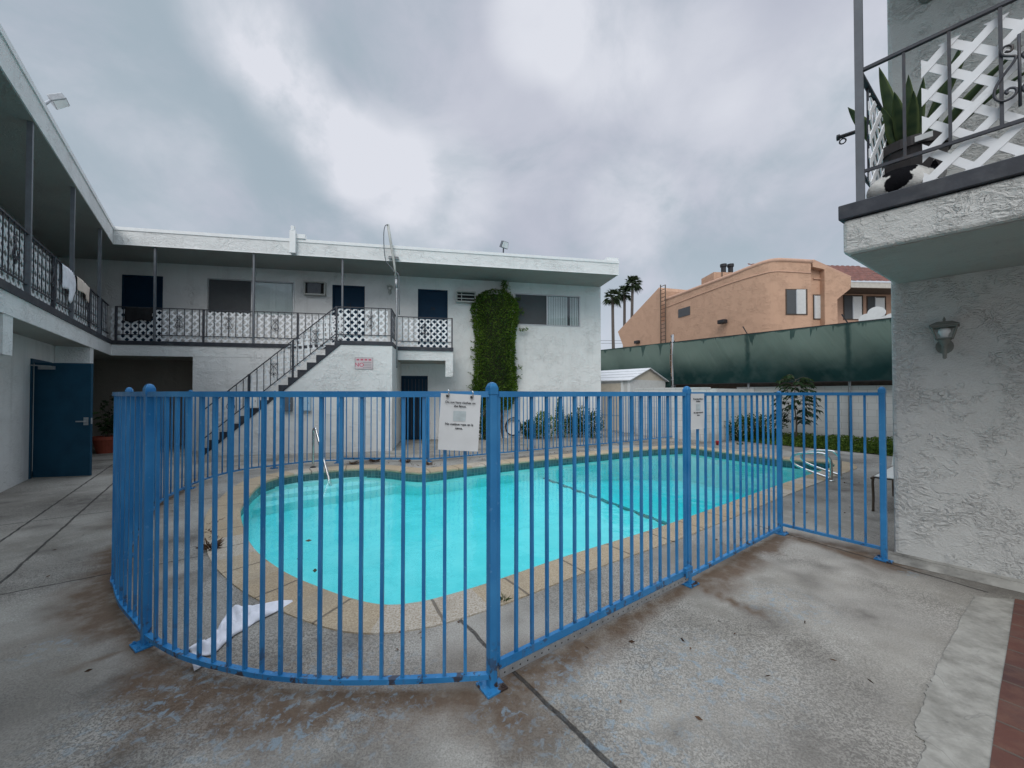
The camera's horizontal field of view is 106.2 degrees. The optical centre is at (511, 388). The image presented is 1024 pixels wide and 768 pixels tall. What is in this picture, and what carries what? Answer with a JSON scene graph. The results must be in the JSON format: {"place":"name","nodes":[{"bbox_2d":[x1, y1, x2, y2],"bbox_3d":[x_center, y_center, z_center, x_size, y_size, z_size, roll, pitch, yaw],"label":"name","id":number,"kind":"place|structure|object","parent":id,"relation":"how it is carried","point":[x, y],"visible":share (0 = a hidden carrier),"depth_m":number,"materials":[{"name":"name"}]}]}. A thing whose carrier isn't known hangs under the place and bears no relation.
{"place":"outdoors","nodes":[
{"label":"outdoors","id":0,"kind":"place"},
{"bbox_2d":[0,0,890,349],"label":"sky","id":1,"kind":"structure","parent":0,"point":[675,141],"materials":[{"name":"grey"}]},
{"bbox_2d":[249,479,744,604],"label":"pool floor","id":2,"kind":"structure","parent":0,"point":[476,536],"depth_m":5.40,"materials":[{"name":"paint"}]},
{"bbox_2d":[252,485,397,517],"bbox_3d":[-3.685,2.215,7.657,5.029,0.585,3.426,0,-1,0],"label":"pool step","id":3,"kind":"object","parent":2,"relation":"on","point":[290,504],"visible":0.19,"depth_m":6.77,"materials":[{"name":"paint"}]},
{"bbox_2d":[258,480,386,502],"bbox_3d":[-3.757,2.181,7.770,4.886,0.655,3.200,0,-1,0],"label":"pool step","id":4,"kind":"object","parent":3,"relation":"on","point":[288,493],"visible":0.16,"depth_m":7.07,"materials":[{"name":"paint"}]},
{"bbox_2d":[275,477,366,490],"bbox_3d":[-3.836,2.148,7.873,5.136,0.725,2.749,0,-1,-8],"label":"pool step","id":5,"kind":"object","parent":4,"relation":"on","point":[316,483],"visible":0.13,"depth_m":7.33,"materials":[{"name":"paint"}]},
{"bbox_2d":[543,478,666,524],"bbox_3d":[1.604,2.054,7.177,0.075,0.032,4.233,0,-1,-27],"label":"floor tile line","id":6,"kind":"object","parent":2,"relation":"on","point":[617,505],"visible":0.49,"depth_m":6.88,"materials":[{"name":"black tile"}]},
{"bbox_2d":[0,430,1023,767],"bbox_3d":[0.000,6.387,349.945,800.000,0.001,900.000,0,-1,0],"label":"ground","id":7,"kind":"structure","parent":0,"point":[756,676],"depth_m":2.13,"materials":[{"name":"concrete"}]},
{"bbox_2d":[92,395,113,453],"bbox_3d":[-10.304,0.899,9.816,0.576,1.477,0.728,0,-1,-19],"label":"potted plant","id":8,"kind":"object","parent":7,"relation":"on","point":[103,444],"visible":0.81,"depth_m":9.67,"materials":[{"name":"green plant"}]},
{"bbox_2d":[193,664,200,670],"bbox_3d":[-1.714,1.514,2.104,0.069,0.008,0.047,-1,-1,45],"label":"paper scrap","id":9,"kind":"object","parent":7,"relation":"on","point":[195,667],"visible":0.41,"depth_m":2.08,"materials":[{"name":"white paper"}]},
{"bbox_2d":[189,600,292,655],"bbox_3d":[-1.759,1.501,2.483,0.376,0.077,0.593,0,-1,0],"label":"towel","id":10,"kind":"object","parent":7,"relation":"on","point":[253,615],"visible":0.79,"depth_m":2.49,"materials":[{"name":"white fabric"}]},
{"bbox_2d":[110,382,507,698],"bbox_3d":[-2.973,0.785,4.601,2.485,1.559,7.544,0,-1,-30],"label":"pool fence","id":11,"kind":"object","parent":7,"relation":"on","point":[137,499],"visible":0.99,"depth_m":2.02,"materials":[{"name":"blue metal"}]},
{"bbox_2d":[438,390,480,451],"bbox_3d":[-0.263,0.161,1.915,0.215,0.311,0.018,0,-1,-1],"label":"paper notice","id":12,"kind":"object","parent":11,"relation":"attached to","point":[459,420],"visible":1,"depth_m":1.92,"materials":[{"name":"white paper"}]},
{"bbox_2d":[497,391,692,677],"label":"pool gate","id":13,"kind":"structure","parent":11,"relation":"attached to","point":[516,658],"depth_m":2.39,"materials":[{"name":"blue metal"}]},
{"bbox_2d":[0,23,619,492],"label":"apartment building","id":14,"kind":"structure","parent":7,"relation":"on","point":[238,313],"depth_m":10.34,"materials":[{"name":"white paint"}]},
{"bbox_2d":[44,93,69,109],"bbox_3d":[-7.338,-4.561,6.177,0.208,0.530,0.653,1,-1,-38],"label":"floodlight","id":15,"kind":"object","parent":14,"relation":"attached to","point":[57,101],"visible":0.94,"depth_m":6.27,"materials":[{"name":"metal"}]},
{"bbox_2d":[30,363,92,477],"bbox_3d":[-8.036,0.563,6.860,0.875,2.035,0.152,0,-1,-11],"label":"door","id":16,"kind":"structure","parent":14,"relation":"in","point":[63,392],"depth_m":6.89,"materials":[{"name":"teal paint"}]},
{"bbox_2d":[57,263,75,303],"bbox_3d":[-7.945,-1.846,6.862,0.091,0.624,0.778,1,-1,-39],"label":"towel","id":17,"kind":"object","parent":14,"relation":"hanging from","point":[67,278],"visible":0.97,"depth_m":6.83,"materials":[{"name":"white fabric"}]},
{"bbox_2d":[75,276,89,302],"bbox_3d":[-8.602,-1.967,7.701,0.098,0.357,1.061,1,-1,-40],"label":"towel","id":18,"kind":"object","parent":14,"relation":"hanging from","point":[83,287],"visible":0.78,"depth_m":7.65,"materials":[{"name":"beige fabric"}]},
{"bbox_2d":[124,306,152,321],"bbox_3d":[-9.664,-1.910,9.959,0.652,0.399,0.085,0,-1,-11],"label":"blanket","id":19,"kind":"object","parent":14,"relation":"hanging from","point":[132,314],"visible":1,"depth_m":9.94,"materials":[{"name":"black fabric"}]},
{"bbox_2d":[121,274,162,340],"bbox_3d":[-10.732,-2.239,11.200,1.021,2.070,0.108,0,-1,-11],"label":"door","id":20,"kind":"structure","parent":14,"relation":"in","point":[137,290],"depth_m":11.19,"materials":[{"name":"blue paint"}]},
{"bbox_2d":[207,278,293,316],"bbox_3d":[-7.920,-2.741,11.731,2.381,1.090,0.106,0,-1,-11],"label":"window","id":21,"kind":"structure","parent":14,"relation":"in","point":[222,294],"depth_m":11.69,"materials":[{"name":"glass"}]},
{"bbox_2d":[250,397,257,406],"bbox_3d":[-6.349,0.316,9.425,0.198,0.290,0.105,0,-1,-11],"label":"utility box","id":22,"kind":"object","parent":14,"relation":"attached to","point":[255,401],"visible":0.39,"depth_m":9.39,"materials":[{"name":"white paint"}]},
{"bbox_2d":[285,397,292,410],"bbox_3d":[-5.581,0.375,9.569,0.199,0.401,0.105,0,-1,-11],"label":"utility box","id":23,"kind":"object","parent":14,"relation":"attached to","point":[287,403],"visible":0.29,"depth_m":9.53,"materials":[{"name":"grey paint"}]},
{"bbox_2d":[304,397,310,410],"bbox_3d":[-5.169,0.371,9.646,0.202,0.391,0.105,0,-1,-11],"label":"utility box","id":24,"kind":"object","parent":14,"relation":"attached to","point":[305,403],"visible":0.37,"depth_m":9.61,"materials":[{"name":"blue"}]},
{"bbox_2d":[303,281,326,295],"bbox_3d":[-6.118,-3.095,11.946,0.616,0.416,0.169,0,-1,-11],"label":"air conditioner","id":25,"kind":"object","parent":14,"relation":"attached to","point":[314,288],"visible":1,"depth_m":11.92,"materials":[{"name":"white metal"}]},
{"bbox_2d":[332,285,364,342],"bbox_3d":[-5.189,-2.225,12.224,0.967,2.070,0.145,0,-1,-11],"label":"door","id":26,"kind":"structure","parent":14,"relation":"in","point":[353,296],"depth_m":12.25,"materials":[{"name":"blue paint"}]},
{"bbox_2d":[355,357,372,368],"bbox_3d":[-3.834,-0.644,9.960,0.448,0.305,0.010,0,-1,-11],"label":"rule sign","id":27,"kind":"object","parent":14,"relation":"attached to","point":[363,363],"visible":1,"depth_m":9.96,"materials":[{"name":"grey"}]},
{"bbox_2d":[387,285,392,294],"bbox_3d":[-3.926,-3.165,12.350,0.176,0.365,0.186,0,-1,-11],"label":"wall lamp","id":28,"kind":"object","parent":14,"relation":"attached to","point":[390,287],"visible":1,"depth_m":12.33,"materials":[{"name":"white metal"}]},
{"bbox_2d":[383,224,399,367],"bbox_3d":[-3.438,-2.629,10.989,0.458,4.103,0.150,0,-1,-11],"label":"service mast","id":29,"kind":"object","parent":14,"relation":"attached to","point":[393,258],"visible":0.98,"depth_m":10.98,"materials":[{"name":"metal"}]},
{"bbox_2d":[401,376,427,439],"bbox_3d":[-3.270,0.635,12.563,1.009,2.080,0.108,0,-1,-11],"label":"door","id":30,"kind":"structure","parent":14,"relation":"in","point":[408,383],"depth_m":12.57,"materials":[{"name":"blue paint"}]},
{"bbox_2d":[418,289,447,346],"bbox_3d":[-2.615,-2.218,12.707,0.960,2.070,0.145,0,-1,-11],"label":"door","id":31,"kind":"structure","parent":14,"relation":"in","point":[431,303],"depth_m":12.73,"materials":[{"name":"blue paint"}]},
{"bbox_2d":[456,291,475,302],"bbox_3d":[-1.533,-3.035,12.807,0.644,0.361,0.169,0,-1,-11],"label":"air conditioner","id":32,"kind":"object","parent":14,"relation":"attached to","point":[465,296],"visible":0.96,"depth_m":12.79,"materials":[{"name":"white metal"}]},
{"bbox_2d":[466,280,528,437],"bbox_3d":[-0.435,-0.992,12.690,2.145,5.362,0.902,0,-1,-10],"label":"wall vine","id":33,"kind":"object","parent":14,"relation":"attached to","point":[496,315],"depth_m":12.67,"materials":[{"name":"green plant"}]},
{"bbox_2d":[499,241,507,252],"bbox_3d":[-0.249,-4.269,11.775,0.277,0.451,0.195,1,-1,-43],"label":"floodlight","id":34,"kind":"object","parent":14,"relation":"attached to","point":[503,244],"visible":0.94,"depth_m":11.71,"materials":[{"name":"grey paint"}]},
{"bbox_2d":[505,417,520,435],"bbox_3d":[0.038,1.300,13.063,0.565,0.643,0.130,0,-1,-10],"label":"garden hose","id":35,"kind":"object","parent":14,"relation":"hanging from","point":[506,424],"visible":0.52,"depth_m":13.00,"materials":[{"name":"black rubber"}]},
{"bbox_2d":[514,293,579,326],"bbox_3d":[1.234,-2.717,13.486,2.370,1.090,0.172,0,-1,-11],"label":"window","id":36,"kind":"structure","parent":14,"relation":"in","point":[539,309],"depth_m":13.49,"materials":[{"name":"glass"}]},
{"bbox_2d":[310,427,331,485],"bbox_3d":[-3.718,1.411,7.533,0.958,1.254,0.110,-1,-1,41],"label":"pool handrail","id":37,"kind":"object","parent":7,"relation":"on","point":[314,430],"visible":0.74,"depth_m":7.73,"materials":[{"name":"silver metal"}]},
{"bbox_2d":[46,443,872,731],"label":"leaf litter","id":38,"kind":"object","parent":7,"relation":"on","point":[631,641],"visible":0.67,"depth_m":2.34,"materials":[{"name":"brown plant"}]},
{"bbox_2d":[479,411,485,439],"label":"bush","id":39,"kind":"object","parent":7,"relation":"on","point":[484,429],"visible":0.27,"depth_m":12.44,"materials":[{"name":"green plant"}]},
{"bbox_2d":[204,445,856,634],"bbox_3d":[1.203,1.629,7.447,11.282,0.070,6.354,1,-1,-35],"label":"pool coping","id":40,"kind":"object","parent":7,"relation":"on","point":[476,600],"visible":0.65,"depth_m":3.26,"materials":[{"name":"beige concrete"}]},
{"bbox_2d":[196,536,223,549],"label":"weed","id":41,"kind":"object","parent":40,"relation":"on","point":[219,544],"visible":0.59,"depth_m":3.72,"materials":[{"name":"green plant"}]},
{"bbox_2d":[500,592,511,600],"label":"weed","id":42,"kind":"object","parent":40,"relation":"on","point":[503,597],"visible":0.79,"depth_m":2.79,"materials":[{"name":"green plant"}]},
{"bbox_2d":[521,420,541,438],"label":"bush","id":43,"kind":"object","parent":7,"relation":"on","point":[525,427],"visible":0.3,"depth_m":12.75,"materials":[{"name":"green plant"}]},
{"bbox_2d":[535,411,555,438],"bbox_3d":[1.083,1.230,12.766,0.860,1.016,0.844,0,-1,0],"label":"bush","id":44,"kind":"object","parent":7,"relation":"on","point":[540,428],"visible":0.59,"depth_m":12.70,"materials":[{"name":"green plant"}]},
{"bbox_2d":[426,396,671,461],"bbox_3d":[2.046,0.871,10.804,9.198,1.559,0.273,1,-1,-32],"label":"pool fence","id":45,"kind":"object","parent":7,"relation":"on","point":[428,428],"visible":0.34,"depth_m":10.19,"materials":[{"name":"blue metal"}]},
{"bbox_2d":[344,397,427,459],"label":"pool gate","id":46,"kind":"structure","parent":45,"relation":"attached to","point":[377,458],"depth_m":8.45,"materials":[{"name":"blue metal"}]},
{"bbox_2d":[554,399,566,437],"bbox_3d":[1.655,0.991,13.017,0.425,1.444,0.557,-1,-1,41],"label":"bush","id":47,"kind":"object","parent":7,"relation":"on","point":[558,419],"visible":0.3,"depth_m":12.97,"materials":[{"name":"green plant"}]},
{"bbox_2d":[564,412,584,437],"bbox_3d":[2.174,1.237,13.140,0.901,1.005,0.773,0,-1,0],"label":"bush","id":48,"kind":"object","parent":7,"relation":"on","point":[577,425],"visible":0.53,"depth_m":13.05,"materials":[{"name":"green plant"}]},
{"bbox_2d":[576,405,604,437],"bbox_3d":[2.660,1.148,13.180,1.120,1.183,0.894,0,-1,0],"label":"bush","id":49,"kind":"object","parent":7,"relation":"on","point":[592,418],"visible":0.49,"depth_m":13.08,"materials":[{"name":"green plant"}]},
{"bbox_2d":[602,289,620,348],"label":"palm tree","id":50,"kind":"object","parent":7,"relation":"on","point":[612,301],"visible":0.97,"depth_m":61.93,"materials":[{"name":"green plant"}]},
{"bbox_2d":[617,285,630,325],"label":"palm tree","id":51,"kind":"object","parent":7,"relation":"on","point":[623,296],"visible":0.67,"depth_m":66.01,"materials":[{"name":"green plant"}]},
{"bbox_2d":[623,275,642,317],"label":"palm tree","id":52,"kind":"object","parent":7,"relation":"on","point":[635,285],"visible":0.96,"depth_m":63.95,"materials":[{"name":"green plant"}]},
{"bbox_2d":[601,368,668,432],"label":"garden shed","id":53,"kind":"structure","parent":7,"relation":"on","point":[626,380],"depth_m":15.30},
{"bbox_2d":[601,383,620,430],"bbox_3d":[3.177,0.752,16.282,0.033,1.850,3.380,1,-1,-38],"label":"door","id":54,"kind":"structure","parent":53,"relation":"in","point":[615,387],"depth_m":15.32,"materials":[{"name":"metal"}]},
{"bbox_2d":[601,314,891,437],"bbox_3d":[7.274,-0.275,15.400,0.356,3.980,19.818,1,-1,-38],"label":"windscreen fence","id":55,"kind":"object","parent":7,"relation":"on","point":[849,352],"visible":0.48,"depth_m":13.19,"materials":[{"name":"green fabric"}]},
{"bbox_2d":[634,385,892,442],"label":"block wall","id":56,"kind":"structure","parent":7,"relation":"on","point":[872,418],"depth_m":12.31,"materials":[{"name":"white concrete"}]},
{"bbox_2d":[671,376,891,388],"bbox_3d":[10.482,0.547,12.304,0.030,2.250,13.000,1,-1,-38],"label":"board fence","id":57,"kind":"object","parent":7,"relation":"on","point":[853,383],"depth_m":13.66,"materials":[{"name":"grey wood"}]},
{"bbox_2d":[682,386,893,587],"bbox_3d":[2.369,0.764,3.269,1.966,1.564,0.936,1,-1,-36],"label":"pool fence","id":58,"kind":"object","parent":7,"relation":"on","point":[882,547],"visible":0.93,"depth_m":3.59,"materials":[{"name":"blue metal"}]},
{"bbox_2d":[691,394,703,429],"bbox_3d":[1.499,0.186,3.099,0.205,0.285,0.010,1,-1,-36],"label":"paper notice","id":59,"kind":"object","parent":58,"relation":"attached to","point":[697,411],"visible":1,"depth_m":3.09,"materials":[{"name":"white paper"}]},
{"bbox_2d":[735,440,877,454],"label":"planting soil","id":60,"kind":"structure","parent":7,"relation":"on","point":[808,447],"depth_m":10.62,"materials":[{"name":"brown soil"}]},
{"bbox_2d":[724,412,787,439],"bbox_3d":[7.736,1.247,12.274,2.229,0.998,1.022,0,-1,0],"label":"bush","id":61,"kind":"object","parent":60,"relation":"on","point":[749,426],"visible":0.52,"depth_m":12.19,"materials":[{"name":"green plant"}]},
{"bbox_2d":[770,374,823,436],"bbox_3d":[8.917,0.614,12.082,1.387,2.114,1.366,0,-1,0],"label":"young tree","id":62,"kind":"object","parent":60,"relation":"on","point":[787,378],"visible":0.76,"depth_m":12.06,"materials":[{"name":"green plant"}]},
{"bbox_2d":[735,430,892,455],"bbox_3d":[9.052,1.512,11.288,2.846,0.329,4.337,1,-1,-38],"label":"ground cover","id":63,"kind":"object","parent":60,"relation":"on","point":[871,446],"visible":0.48,"depth_m":10.96,"materials":[{"name":"green plant"}]},
{"bbox_2d":[790,452,834,481],"bbox_3d":[5.324,1.357,6.828,0.098,0.477,0.653,1,-1,-34],"label":"grab rail","id":64,"kind":"object","parent":7,"relation":"on","point":[819,474],"visible":0.78,"depth_m":6.71,"materials":[{"name":"silver metal"}]},
{"bbox_2d":[800,449,843,477],"bbox_3d":[5.709,1.361,7.100,0.098,0.477,0.653,1,-1,-34],"label":"grab rail","id":65,"kind":"object","parent":7,"relation":"on","point":[819,450],"visible":0.68,"depth_m":7.06,"materials":[{"name":"silver metal"}]},
{"bbox_2d":[859,307,890,320],"bbox_3d":[11.904,-0.487,12.422,0.108,4.321,1.019,1,-1,-38],"label":"scalloped panel","id":66,"kind":"object","parent":7,"relation":"on","point":[873,313],"visible":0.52,"depth_m":12.49,"materials":[{"name":"white paint"}]},
{"bbox_2d":[870,458,893,510],"bbox_3d":[5.340,1.072,5.110,1.521,1.002,0.580,1,-1,-36],"label":"lounge chair","id":67,"kind":"object","parent":7,"relation":"on","point":[890,473],"visible":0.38,"depth_m":4.91,"materials":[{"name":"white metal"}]},
{"bbox_2d":[838,0,1023,579],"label":"apartment building","id":68,"kind":"structure","parent":7,"relation":"on","point":[933,248],"depth_m":3.06,"materials":[{"name":"grey paint"}]},
{"bbox_2d":[836,124,878,144],"bbox_3d":[3.013,-2.193,3.252,0.052,0.101,0.415,1,-1,-41],"label":"hanging rod","id":69,"kind":"object","parent":68,"relation":"hanging from","point":[841,137],"visible":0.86,"depth_m":3.36,"materials":[{"name":"black metal"}]},
{"bbox_2d":[866,159,946,198],"bbox_3d":[2.725,-1.418,2.664,0.276,0.186,0.387,1,-1,-39],"label":"cat","id":70,"kind":"object","parent":68,"relation":"on","point":[900,178],"visible":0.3,"depth_m":2.59},
{"bbox_2d":[919,0,931,3],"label":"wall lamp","id":71,"kind":"object","parent":68,"relation":"attached to","point":[924,1],"visible":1,"depth_m":3.38,"materials":[{"name":"metal"}]},
{"bbox_2d":[848,39,1023,177],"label":"snake plant","id":72,"kind":"object","parent":68,"relation":"on","point":[892,113],"visible":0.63,"depth_m":2.90,"materials":[{"name":"green plant"}]},
{"bbox_2d":[929,317,959,358],"bbox_3d":[3.624,-0.422,3.223,0.180,0.354,0.171,1,-1,-41],"label":"wall lamp","id":73,"kind":"object","parent":68,"relation":"attached to","point":[944,346],"visible":1,"depth_m":3.21,"materials":[{"name":"metal"}]},
{"bbox_2d":[888,551,1023,592],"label":"kerb","id":74,"kind":"structure","parent":7,"relation":"on","point":[1005,582],"depth_m":3.17,"materials":[{"name":"grey concrete"}]},
{"bbox_2d":[241,449,833,523],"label":"pool wall","id":75,"kind":"structure","parent":0,"point":[476,478],"depth_m":9.05,"materials":[{"name":"tile"}]},
{"bbox_2d":[618,258,890,375],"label":"peach house","id":76,"kind":"structure","parent":0,"point":[773,294],"depth_m":19.24,"materials":[{"name":"paint"}]},
{"bbox_2d":[678,306,689,317],"bbox_3d":[10.134,-4.488,22.657,0.020,0.500,0.969,0,-1,-16],"label":"window","id":77,"kind":"structure","parent":76,"relation":"in","point":[685,311],"depth_m":22.60,"materials":[{"name":"grey glass"}]},
{"bbox_2d":[785,289,807,314],"bbox_3d":[13.230,-4.012,17.864,1.032,1.211,0.045,0,-1,-1],"label":"window","id":78,"kind":"structure","parent":76,"relation":"in","point":[796,300],"depth_m":17.86,"materials":[{"name":"glass"}]},
{"bbox_2d":[813,294,820,319],"bbox_3d":[14.506,-3.857,18.237,0.437,1.191,0.045,0,-1,-1],"label":"window","id":79,"kind":"structure","parent":76,"relation":"in","point":[816,297],"depth_m":18.23,"materials":[{"name":"glass"}]},
{"bbox_2d":[843,295,862,319],"bbox_3d":[17.267,-4.084,19.443,1.068,1.257,0.045,0,-1,-3],"label":"window","id":80,"kind":"structure","parent":76,"relation":"in","point":[852,304],"depth_m":19.43,"materials":[{"name":"glass"}]},
{"bbox_2d":[866,296,885,316],"bbox_3d":[18.511,-4.072,19.518,1.047,1.208,0.045,0,-1,-3],"label":"window","id":81,"kind":"structure","parent":76,"relation":"in","point":[871,301],"depth_m":19.51,"materials":[{"name":"glass"}]},
{"bbox_2d":[915,597,1014,767],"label":"cement path","id":82,"kind":"structure","parent":0,"point":[955,721],"depth_m":1.92,"materials":[{"name":"grey concrete"}]},
{"bbox_2d":[990,599,1023,767],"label":"brick path","id":83,"kind":"structure","parent":0,"point":[1008,747],"depth_m":1.83,"materials":[{"name":"red brick"}]}
]}

